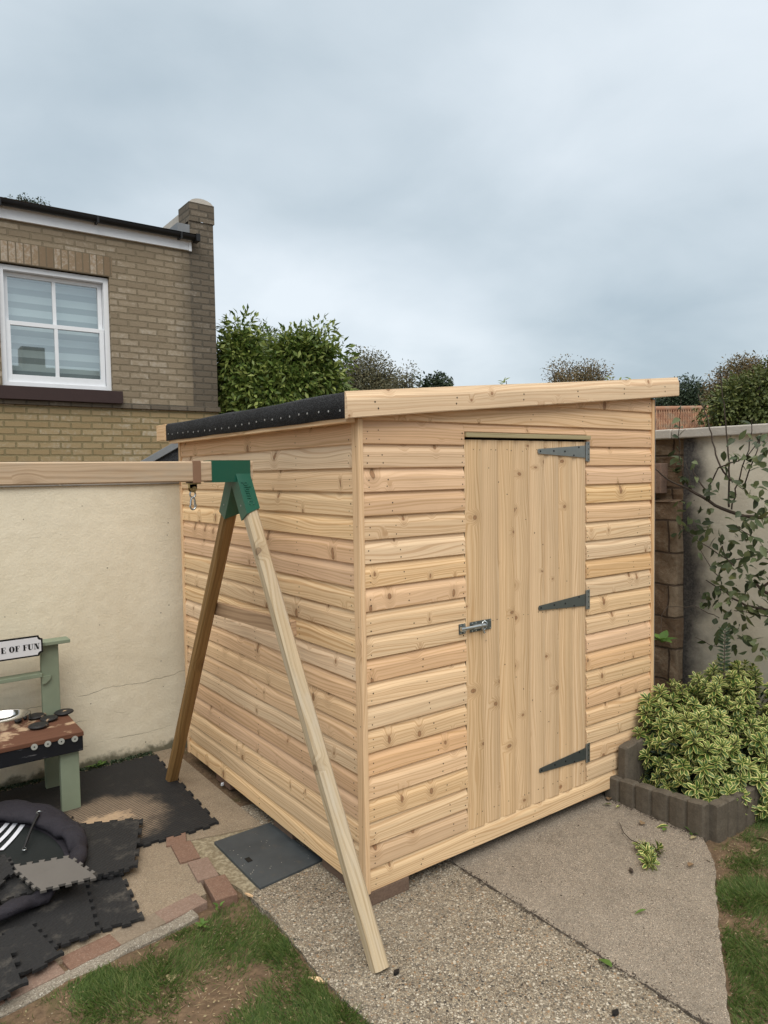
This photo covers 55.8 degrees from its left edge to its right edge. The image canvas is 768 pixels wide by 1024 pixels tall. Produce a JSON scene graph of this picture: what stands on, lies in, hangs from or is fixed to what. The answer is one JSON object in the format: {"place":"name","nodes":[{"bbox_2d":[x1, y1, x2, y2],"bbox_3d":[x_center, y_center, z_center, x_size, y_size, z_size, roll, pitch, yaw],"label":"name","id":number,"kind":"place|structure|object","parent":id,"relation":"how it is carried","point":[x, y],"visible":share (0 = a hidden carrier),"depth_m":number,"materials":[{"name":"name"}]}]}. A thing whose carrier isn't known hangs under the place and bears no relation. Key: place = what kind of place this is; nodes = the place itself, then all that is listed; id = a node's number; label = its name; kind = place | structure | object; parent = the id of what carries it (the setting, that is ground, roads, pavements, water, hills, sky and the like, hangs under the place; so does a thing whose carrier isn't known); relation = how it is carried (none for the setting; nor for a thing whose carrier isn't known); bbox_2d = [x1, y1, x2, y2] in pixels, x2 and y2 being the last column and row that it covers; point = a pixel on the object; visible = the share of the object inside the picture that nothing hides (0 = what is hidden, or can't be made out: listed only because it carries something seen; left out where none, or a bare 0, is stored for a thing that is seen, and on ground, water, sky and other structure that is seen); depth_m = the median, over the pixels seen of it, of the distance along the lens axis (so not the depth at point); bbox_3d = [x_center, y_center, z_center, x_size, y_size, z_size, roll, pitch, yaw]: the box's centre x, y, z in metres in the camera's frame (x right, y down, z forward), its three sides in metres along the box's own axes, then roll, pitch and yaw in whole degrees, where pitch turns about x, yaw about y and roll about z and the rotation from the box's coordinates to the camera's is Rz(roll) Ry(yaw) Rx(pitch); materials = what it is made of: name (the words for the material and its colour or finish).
{"place":"outdoors","nodes":[
{"label":"outdoors","id":0,"kind":"place"},
{"bbox_2d":[0,197,220,461],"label":"brick house","id":1,"kind":"structure","parent":0,"point":[108,352],"depth_m":8.36,"materials":[{"name":"brick"}]},
{"bbox_2d":[0,262,111,390],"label":"window","id":2,"kind":"structure","parent":1,"relation":"in","point":[55,330],"depth_m":8.16,"materials":[{"name":"white paint"}]},
{"bbox_2d":[0,748,260,964],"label":"patio","id":3,"kind":"structure","parent":0,"point":[160,877],"depth_m":3.47,"materials":[{"name":"concrete"}]},
{"bbox_2d":[0,781,84,818],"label":"jigsaw mat","id":4,"kind":"object","parent":3,"relation":"on","point":[39,792],"visible":0.32,"depth_m":4.17,"materials":[{"name":"plastic"}]},
{"bbox_2d":[0,636,83,811],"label":"play kitchen","id":5,"kind":"object","parent":4,"relation":"on","point":[56,745],"visible":0.94,"depth_m":4.00,"materials":[{"name":"green paint"}]},
{"bbox_2d":[0,635,42,661],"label":"name sign","id":6,"kind":"object","parent":5,"relation":"attached to","point":[20,647],"visible":1,"depth_m":4.09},
{"bbox_2d":[28,721,48,729],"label":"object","id":7,"kind":"object","parent":5,"relation":"on","point":[39,725],"visible":1,"depth_m":4.02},
{"bbox_2d":[31,712,45,719],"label":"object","id":8,"kind":"object","parent":5,"relation":"on","point":[37,715],"visible":0.83,"depth_m":4.18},
{"bbox_2d":[40,715,57,721],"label":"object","id":9,"kind":"object","parent":5,"relation":"on","point":[48,718],"visible":0.98,"depth_m":4.13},
{"bbox_2d":[54,708,73,715],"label":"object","id":10,"kind":"object","parent":5,"relation":"on","point":[64,711],"visible":1,"depth_m":4.24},
{"bbox_2d":[0,751,154,790],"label":"moss","id":11,"kind":"object","parent":3,"relation":"on","point":[33,781],"visible":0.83,"depth_m":4.57,"materials":[{"name":"green plant"}]},
{"bbox_2d":[86,760,106,767],"bbox_3d":[-1.821,1.596,4.597,0.151,0.057,0.146,-2,3,-19],"label":"weed","id":12,"kind":"object","parent":3,"relation":"on","point":[99,763],"visible":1,"depth_m":4.60,"materials":[{"name":"green plant"}]},
{"bbox_2d":[59,875,144,932],"bbox_3d":[-1.429,1.681,3.166,0.573,0.013,0.761,-3,4,-31],"label":"jigsaw mat","id":13,"kind":"object","parent":3,"relation":"on","point":[115,905],"visible":0.32,"depth_m":3.10,"materials":[{"name":"plastic"}]},
{"bbox_2d":[0,881,100,947],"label":"jigsaw mat","id":14,"kind":"object","parent":13,"relation":"on","point":[63,917],"visible":0.64,"depth_m":2.98,"materials":[{"name":"plastic"}]},
{"bbox_2d":[0,920,63,976],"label":"jigsaw mat","id":15,"kind":"object","parent":14,"relation":"on","point":[36,951],"visible":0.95,"depth_m":2.78,"materials":[{"name":"black plastic"}]},
{"bbox_2d":[0,947,28,1000],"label":"jigsaw mat","id":16,"kind":"object","parent":15,"relation":"on","point":[10,979],"visible":1,"depth_m":2.61,"materials":[{"name":"plastic"}]},
{"bbox_2d":[0,799,87,921],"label":"padded ring","id":17,"kind":"object","parent":14,"relation":"on","point":[33,832],"visible":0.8,"depth_m":3.52,"materials":[{"name":"black fabric"}]},
{"bbox_2d":[0,875,32,903],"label":"jigsaw mat","id":18,"kind":"object","parent":17,"relation":"on","point":[14,886],"visible":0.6,"depth_m":3.07,"materials":[{"name":"black plastic"}]},
{"bbox_2d":[0,854,14,886],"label":"jigsaw mat","id":19,"kind":"object","parent":18,"relation":"on","point":[7,868],"visible":1,"depth_m":3.13,"materials":[{"name":"black plastic"}]},
{"bbox_2d":[14,855,95,893],"bbox_3d":[-1.420,1.562,3.124,0.339,0.060,0.185,-2,3,-19],"label":"jigsaw mat","id":20,"kind":"object","parent":17,"relation":"on","point":[44,876],"visible":1,"depth_m":3.12,"materials":[{"name":"grey plastic"}]},
{"bbox_2d":[84,871,123,881],"bbox_3d":[-1.498,1.649,3.471,0.381,0.013,0.594,-3,4,-29],"label":"jigsaw mat","id":21,"kind":"object","parent":13,"relation":"on","point":[111,876],"visible":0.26,"depth_m":3.29,"materials":[{"name":"black rubber"}]},
{"bbox_2d":[79,818,142,879],"bbox_3d":[-1.328,1.627,3.564,0.356,0.013,0.596,-3,4,-31],"label":"jigsaw mat","id":22,"kind":"object","parent":21,"relation":"on","point":[112,847],"visible":0.68,"depth_m":3.52,"materials":[{"name":"black plastic"}]},
{"bbox_2d":[73,754,218,847],"bbox_3d":[-1.458,1.635,4.097,0.731,0.013,1.165,-3,4,-36],"label":"jigsaw mat","id":23,"kind":"object","parent":3,"relation":"on","point":[151,796],"visible":0.66,"depth_m":4.08,"materials":[{"name":"plastic"}]},
{"bbox_2d":[0,460,388,972],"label":"garden swing","id":24,"kind":"object","parent":3,"relation":"on","point":[239,496],"visible":1,"depth_m":3.13,"materials":[{"name":"brown wood"}]},
{"bbox_2d":[182,460,200,509],"bbox_3d":[-0.874,-0.120,3.289,0.060,0.226,0.098,-3,4,-36],"label":"swing hanger","id":25,"kind":"object","parent":24,"relation":"hanging from","point":[192,486],"visible":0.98,"depth_m":3.26,"materials":[{"name":"silver metal"}]},
{"bbox_2d":[246,318,286,350],"bbox_3d":[-1.946,-1.001,12.082,1.238,4.448,1.171,-3,4,-36],"label":"silver tree","id":26,"kind":"object","parent":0,"point":[266,330],"visible":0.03,"depth_m":11.82,"materials":[{"name":"green plant"}]},
{"bbox_2d":[0,747,767,1023],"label":"ground","id":27,"kind":"structure","parent":0,"point":[224,1004],"depth_m":2.69,"materials":[{"name":"soil"}]},
{"bbox_2d":[5,193,50,205],"bbox_3d":[-12.447,-5.388,26.272,2.867,12.039,2.508,-3,4,-36],"label":"hilltop tree","id":28,"kind":"object","parent":27,"relation":"on","point":[26,200],"visible":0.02,"depth_m":25.68,"materials":[{"name":"green plant"}]},
{"bbox_2d":[4,960,64,1000],"bbox_3d":[-1.293,1.751,2.665,0.100,0.070,0.200,2,4,44],"label":"edging brick","id":29,"kind":"object","parent":27,"relation":"on","point":[53,970],"visible":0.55,"depth_m":2.67,"materials":[{"name":"red brick"}]},
{"bbox_2d":[60,934,120,969],"bbox_3d":[-1.140,1.741,2.821,0.100,0.070,0.200,2,4,44],"label":"edging brick","id":30,"kind":"object","parent":27,"relation":"on","point":[88,952],"visible":0.58,"depth_m":2.81,"materials":[{"name":"red brick"}]},
{"bbox_2d":[0,482,186,788],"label":"garden wall","id":31,"kind":"structure","parent":27,"relation":"on","point":[92,573],"depth_m":4.61,"materials":[{"name":"paint"}]},
{"bbox_2d":[0,910,198,1018],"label":"kerb","id":32,"kind":"structure","parent":27,"relation":"on","point":[188,918],"depth_m":2.77,"materials":[{"name":"concrete"}]},
{"bbox_2d":[111,912,165,944],"bbox_3d":[-1.002,1.732,2.962,0.100,0.070,0.200,2,4,44],"label":"edging brick","id":33,"kind":"object","parent":27,"relation":"on","point":[121,936],"visible":0.58,"depth_m":2.95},
{"bbox_2d":[142,443,178,460],"bbox_3d":[-1.990,0.362,6.648,0.901,2.306,0.280,-1,3,-2],"label":"lean to","id":34,"kind":"object","parent":27,"relation":"on","point":[169,452],"visible":0.09,"depth_m":6.46,"materials":[{"name":"grey"}]},
{"bbox_2d":[166,974,176,980],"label":"fallen leaf","id":35,"kind":"object","parent":27,"relation":"on","point":[167,975],"visible":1,"depth_m":2.68,"materials":[{"name":"beige plant"}]},
{"bbox_2d":[166,832,186,846],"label":"edging brick","id":36,"kind":"object","parent":27,"relation":"on","point":[173,840],"visible":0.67,"depth_m":3.65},
{"bbox_2d":[155,893,207,923],"bbox_3d":[-0.867,1.722,3.099,0.100,0.070,0.200,2,4,44],"label":"edging brick","id":37,"kind":"object","parent":27,"relation":"on","point":[195,902],"visible":0.62,"depth_m":3.10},
{"bbox_2d":[171,841,199,863],"bbox_3d":[-0.969,1.692,3.541,0.098,0.075,0.185,-3,4,-29],"label":"edging brick","id":38,"kind":"object","parent":27,"relation":"on","point":[186,852],"visible":0.59,"depth_m":3.52,"materials":[{"name":"brick"}]},
{"bbox_2d":[195,917,207,927],"bbox_3d":[-0.741,1.687,2.967,0.063,0.025,0.066,-3,4,-36],"label":"weed","id":39,"kind":"object","parent":27,"relation":"on","point":[203,922],"visible":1,"depth_m":2.97,"materials":[{"name":"green plant"}]},
{"bbox_2d":[188,857,218,886],"bbox_3d":[-0.844,1.698,3.381,0.098,0.075,0.185,-3,4,-29],"label":"edging brick","id":40,"kind":"object","parent":27,"relation":"on","point":[202,869],"visible":0.6,"depth_m":3.37,"materials":[{"name":"red brick"}]},
{"bbox_2d":[213,901,223,909],"bbox_3d":[-0.701,1.681,3.091,0.050,0.026,0.047,-3,4,-36],"label":"weed","id":41,"kind":"object","parent":27,"relation":"on","point":[216,905],"visible":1,"depth_m":3.09,"materials":[{"name":"green plant"}]},
{"bbox_2d":[204,874,237,909],"bbox_3d":[-0.728,1.705,3.228,0.098,0.075,0.185,-3,4,-29],"label":"edging brick","id":42,"kind":"object","parent":27,"relation":"on","point":[219,889],"visible":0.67,"depth_m":3.19,"materials":[{"name":"brick"}]},
{"bbox_2d":[191,829,256,899],"bbox_3d":[-0.668,1.717,3.539,0.430,0.100,0.662,-3,4,-36],"label":"mortar bed","id":43,"kind":"object","parent":27,"relation":"on","point":[238,879],"visible":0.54,"depth_m":3.45,"materials":[{"name":"beige concrete"}]},
{"bbox_2d":[216,773,234,789],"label":"support brick","id":44,"kind":"object","parent":27,"relation":"on","point":[226,783],"visible":0.24,"depth_m":4.30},
{"bbox_2d":[214,823,321,889],"bbox_3d":[-0.564,1.671,3.531,0.348,0.043,0.520,-3,4,-36],"label":"drain cover","id":45,"kind":"object","parent":27,"relation":"on","point":[264,856],"visible":0.8,"depth_m":3.50,"materials":[{"name":"grey metal"}]},
{"bbox_2d":[216,303,359,413],"bbox_3d":[-1.473,-0.704,9.826,1.819,4.110,2.226,-3,4,-36],"label":"laurel tree","id":46,"kind":"object","parent":27,"relation":"on","point":[251,374],"visible":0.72,"depth_m":9.24,"materials":[{"name":"green plant"}]},
{"bbox_2d":[308,976,324,982],"bbox_3d":[-0.240,1.712,2.651,0.085,0.008,0.022,-4,8,24],"label":"wood chip","id":47,"kind":"object","parent":27,"relation":"on","point":[317,978],"visible":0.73,"depth_m":2.65,"materials":[{"name":"brown wood"}]},
{"bbox_2d":[336,345,408,390],"bbox_3d":[-0.442,-2.525,24.057,3.439,6.171,3.197,-3,4,-36],"label":"olive brown tree","id":48,"kind":"object","parent":27,"relation":"on","point":[365,379],"visible":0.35,"depth_m":23.55,"materials":[{"name":"green plant"}]},
{"bbox_2d":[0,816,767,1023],"bbox_3d":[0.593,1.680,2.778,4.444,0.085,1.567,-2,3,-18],"label":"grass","id":49,"kind":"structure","parent":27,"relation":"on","point":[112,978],"depth_m":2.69,"materials":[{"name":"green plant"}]},
{"bbox_2d":[20,820,767,1023],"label":"lawn litter","id":50,"kind":"object","parent":27,"relation":"on","point":[239,1007],"visible":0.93,"depth_m":2.62,"materials":[{"name":"brown plant"}]},
{"bbox_2d":[380,358,422,388],"bbox_3d":[0.530,-1.738,20.050,1.258,4.988,1.130,-1,3,-1],"label":"wispy tree","id":51,"kind":"object","parent":27,"relation":"on","point":[403,383],"visible":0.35,"depth_m":19.91,"materials":[{"name":"green plant"}]},
{"bbox_2d":[410,370,453,387],"bbox_3d":[1.732,-2.347,26.102,1.979,5.522,1.741,-3,4,-36],"label":"dark bush","id":52,"kind":"object","parent":27,"relation":"on","point":[435,380],"visible":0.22,"depth_m":25.77,"materials":[{"name":"green plant"}]},
{"bbox_2d":[540,354,614,382],"bbox_3d":[9.151,-3.783,34.049,3.896,7.324,3.630,-3,4,-36],"label":"autumn tree","id":53,"kind":"object","parent":27,"relation":"on","point":[577,373],"visible":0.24,"depth_m":33.58,"materials":[{"name":"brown plant"}]},
{"bbox_2d":[618,729,662,782],"bbox_3d":[1.496,1.442,4.145,0.420,0.409,0.064,-3,4,-36],"label":"bed edging","id":54,"kind":"object","parent":27,"relation":"on","point":[630,764],"visible":0.39,"depth_m":4.04,"materials":[{"name":"concrete"}]},
{"bbox_2d":[605,775,709,841],"bbox_3d":[1.433,1.551,3.851,0.060,0.224,0.600,-3,4,-36],"label":"bed edging","id":55,"kind":"object","parent":27,"relation":"on","point":[679,810],"visible":0.73,"depth_m":3.77,"materials":[{"name":"concrete"}]},
{"bbox_2d":[654,439,683,693],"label":"stone wall","id":56,"kind":"structure","parent":27,"relation":"on","point":[668,656],"depth_m":4.84,"materials":[{"name":"brown stone"}]},
{"bbox_2d":[655,463,667,492],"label":"loose brick","id":57,"kind":"object","parent":56,"relation":"on","point":[661,481],"visible":0.43,"depth_m":4.86,"materials":[{"name":"brown brick"}]},
{"bbox_2d":[670,467,683,473],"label":"wall plant","id":58,"kind":"object","parent":56,"relation":"on","point":[677,470],"depth_m":4.77,"materials":[{"name":"green plant"}]},
{"bbox_2d":[651,372,708,405],"bbox_3d":[12.521,-2.862,30.054,3.781,5.790,3.534,-3,4,-36],"label":"dark conifer","id":59,"kind":"object","parent":27,"relation":"on","point":[688,396],"visible":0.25,"depth_m":29.37,"materials":[{"name":"green plant"}]},
{"bbox_2d":[655,406,708,429],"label":"tiled outbuilding","id":60,"kind":"structure","parent":27,"relation":"on","point":[665,416],"depth_m":9.25,"materials":[{"name":"tile"}]},
{"bbox_2d":[655,423,767,746],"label":"boundary wall","id":61,"kind":"structure","parent":27,"relation":"on","point":[697,572],"depth_m":4.61,"materials":[{"name":"white paint"}]},
{"bbox_2d":[655,366,767,661],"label":"fruit tree","id":62,"kind":"object","parent":27,"relation":"on","point":[747,640],"visible":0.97,"depth_m":4.26,"materials":[{"name":"green plant"}]},
{"bbox_2d":[692,357,767,426],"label":"green oak","id":63,"kind":"object","parent":27,"relation":"on","point":[745,397],"visible":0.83,"depth_m":8.24,"materials":[{"name":"green plant"}]},
{"bbox_2d":[697,350,767,405],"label":"rusty oak","id":64,"kind":"object","parent":27,"relation":"on","point":[737,369],"visible":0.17,"depth_m":25.79,"materials":[{"name":"brown plant"}]},
{"bbox_2d":[709,775,767,842],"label":"bed edging","id":65,"kind":"object","parent":27,"relation":"on","point":[728,817],"visible":0.68,"depth_m":3.65,"materials":[{"name":"concrete"}]},
{"bbox_2d":[0,0,767,398],"label":"sky","id":66,"kind":"structure","parent":0,"point":[477,192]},
{"bbox_2d":[241,804,700,1023],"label":"path slab","id":67,"kind":"structure","parent":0,"point":[504,958],"depth_m":2.74,"materials":[{"name":"grey gravel"}]},
{"bbox_2d":[274,820,297,839],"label":"support brick","id":68,"kind":"object","parent":67,"relation":"on","point":[284,830],"visible":0.24,"depth_m":3.70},
{"bbox_2d":[322,858,345,884],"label":"support brick","id":69,"kind":"object","parent":67,"relation":"on","point":[333,870],"visible":0.23,"depth_m":3.33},
{"bbox_2d":[369,876,408,905],"bbox_3d":[-0.004,1.643,3.179,0.215,0.062,0.100,-3,4,-36],"label":"support brick","id":70,"kind":"object","parent":67,"relation":"on","point":[386,892],"visible":0.37,"depth_m":3.14,"materials":[{"name":"brown brick"}]},
{"bbox_2d":[156,377,678,894],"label":"garden shed","id":71,"kind":"structure","parent":70,"relation":"on","point":[466,577],"depth_m":3.49,"materials":[{"name":"brown wood"}]},
{"bbox_2d":[464,440,585,829],"bbox_3d":[0.725,0.567,3.620,0.860,1.837,0.018,-3,4,-36],"label":"door","id":72,"kind":"structure","parent":71,"relation":"in","point":[524,513],"depth_m":3.58,"materials":[{"name":"brown wood"}]},
{"bbox_2d":[654,630,674,642],"bbox_3d":[1.653,0.743,4.298,0.152,0.058,0.164,1,4,38],"label":"green sprig","id":73,"kind":"object","parent":71,"relation":"attached to","point":[663,636],"visible":0.91,"depth_m":4.31,"materials":[{"name":"green plant"}]},
{"bbox_2d":[393,968,398,975],"bbox_3d":[0.046,1.693,2.667,0.018,0.012,0.030,3,2,37],"label":"black stone","id":74,"kind":"object","parent":67,"relation":"on","point":[396,971],"visible":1,"depth_m":2.66,"materials":[{"name":"stone"}]},
{"bbox_2d":[598,959,611,966],"bbox_3d":[0.819,1.673,2.691,0.032,0.020,0.071,-3,4,-36],"label":"fallen leaf","id":75,"kind":"object","parent":67,"relation":"on","point":[607,962],"visible":1,"depth_m":2.69,"materials":[{"name":"green plant"}]},
{"bbox_2d":[612,1009,618,1016],"bbox_3d":[0.784,1.696,2.455,0.022,0.008,0.040,8,-4,37],"label":"black stone","id":76,"kind":"object","parent":67,"relation":"on","point":[615,1012],"visible":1,"depth_m":2.45,"materials":[{"name":"stone"}]},
{"bbox_2d":[448,792,729,1023],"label":"path","id":77,"kind":"structure","parent":0,"point":[648,946],"depth_m":3.17,"materials":[{"name":"concrete"}]},
{"bbox_2d":[304,796,743,1023],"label":"path litter","id":78,"kind":"object","parent":77,"relation":"on","point":[597,954],"visible":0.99,"depth_m":2.86,"materials":[{"name":"brown plant"}]},
{"bbox_2d":[619,822,665,869],"bbox_3d":[1.270,1.612,3.515,0.161,0.094,0.461,-1,3,6],"label":"cut sprig","id":79,"kind":"object","parent":77,"relation":"on","point":[647,852],"visible":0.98,"depth_m":3.42,"materials":[{"name":"green plant"}]},
{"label":"flower bed soil","id":80,"kind":"structure","parent":0,"visible":0},
{"bbox_2d":[632,654,767,820],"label":"variegated shrub","id":81,"kind":"object","parent":80,"relation":"on","point":[693,760],"visible":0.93,"depth_m":3.95,"materials":[{"name":"green plant"}]},
{"bbox_2d":[717,627,730,696],"bbox_3d":[2.000,0.978,4.264,0.090,0.599,0.034,-1,3,4],"label":"dark shoot","id":82,"kind":"object","parent":81,"relation":"in","point":[724,648],"visible":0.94,"depth_m":4.26,"materials":[{"name":"green plant"}]}
]}

